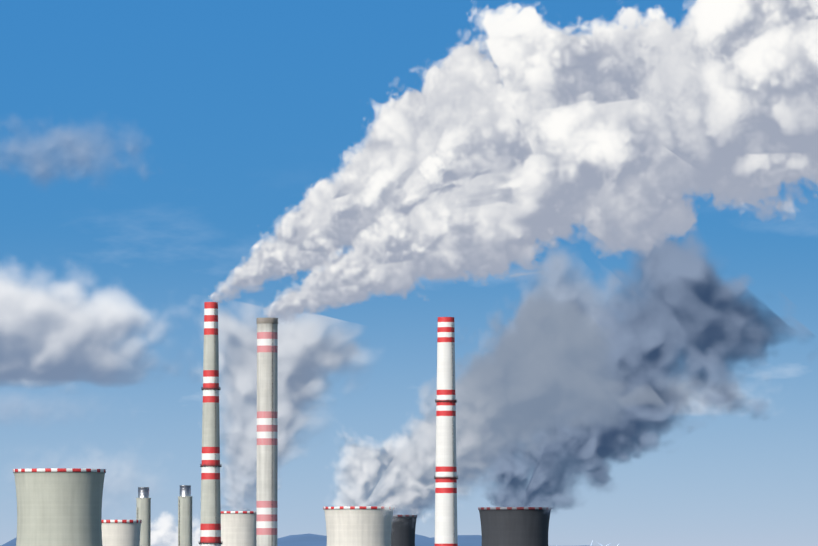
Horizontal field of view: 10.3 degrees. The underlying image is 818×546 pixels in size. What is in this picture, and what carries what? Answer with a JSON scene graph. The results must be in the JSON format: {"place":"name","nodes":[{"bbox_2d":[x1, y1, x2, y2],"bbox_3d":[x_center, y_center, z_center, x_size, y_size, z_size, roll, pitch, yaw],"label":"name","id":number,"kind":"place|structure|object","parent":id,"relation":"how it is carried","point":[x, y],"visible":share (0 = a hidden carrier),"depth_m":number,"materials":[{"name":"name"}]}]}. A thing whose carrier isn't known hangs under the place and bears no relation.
{"place":"outdoors","nodes":[
{"label":"outdoors","id":0,"kind":"place"},
{"bbox_2d":[13,468,105,545],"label":"cooling tower","id":1,"kind":"structure","parent":0,"point":[59,506],"depth_m":2962.50,"materials":[{"name":"concrete"}]},
{"bbox_2d":[102,520,141,545],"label":"cooling tower","id":2,"kind":"structure","parent":0,"point":[120,532],"depth_m":3098.23,"materials":[{"name":"beige concrete"}]},
{"bbox_2d":[0,534,586,545],"bbox_3d":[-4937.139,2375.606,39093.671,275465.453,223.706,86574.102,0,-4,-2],"label":"mountains","id":3,"kind":"structure","parent":0,"point":[321,540],"depth_m":31216.93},
{"bbox_2d":[136,487,150,545],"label":"stack","id":4,"kind":"object","parent":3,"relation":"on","point":[143,506],"visible":0.88,"depth_m":3432.63,"materials":[{"name":"concrete"}]},
{"bbox_2d":[178,485,192,545],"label":"stack","id":5,"kind":"object","parent":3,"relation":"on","point":[185,518],"visible":1,"depth_m":3433.31,"materials":[{"name":"concrete"}]},
{"bbox_2d":[199,302,222,545],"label":"smokestack","id":6,"kind":"object","parent":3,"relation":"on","point":[210,524],"visible":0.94,"depth_m":3486.70,"materials":[{"name":"concrete"}]},
{"bbox_2d":[221,511,255,545],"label":"cooling tower","id":7,"kind":"structure","parent":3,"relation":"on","point":[238,528],"depth_m":4267.70,"materials":[{"name":"beige concrete"}]},
{"bbox_2d":[256,317,277,545],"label":"smokestack","id":8,"kind":"object","parent":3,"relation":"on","point":[267,443],"visible":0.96,"depth_m":3387.28,"materials":[{"name":"concrete"}]},
{"bbox_2d":[323,506,393,545],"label":"cooling tower","id":9,"kind":"structure","parent":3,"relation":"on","point":[358,525],"depth_m":3766.25,"materials":[{"name":"beige concrete"}]},
{"bbox_2d":[434,317,457,545],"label":"white chimney","id":10,"kind":"object","parent":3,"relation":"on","point":[445,478],"visible":0.92,"depth_m":3540.47,"materials":[{"name":"paint"}]},
{"bbox_2d":[478,507,551,545],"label":"cooling tower","id":11,"kind":"structure","parent":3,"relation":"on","point":[514,526],"depth_m":4017.17,"materials":[{"name":"concrete"}]},
{"bbox_2d":[391,515,416,545],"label":"cooling tower","id":12,"kind":"structure","parent":0,"point":[403,530],"depth_m":4469.79,"materials":[{"name":"concrete"}]},
{"bbox_2d":[0,0,817,545],"label":"sky","id":13,"kind":"structure","parent":0,"point":[611,206],"materials":[{"name":"blue"}]}
]}

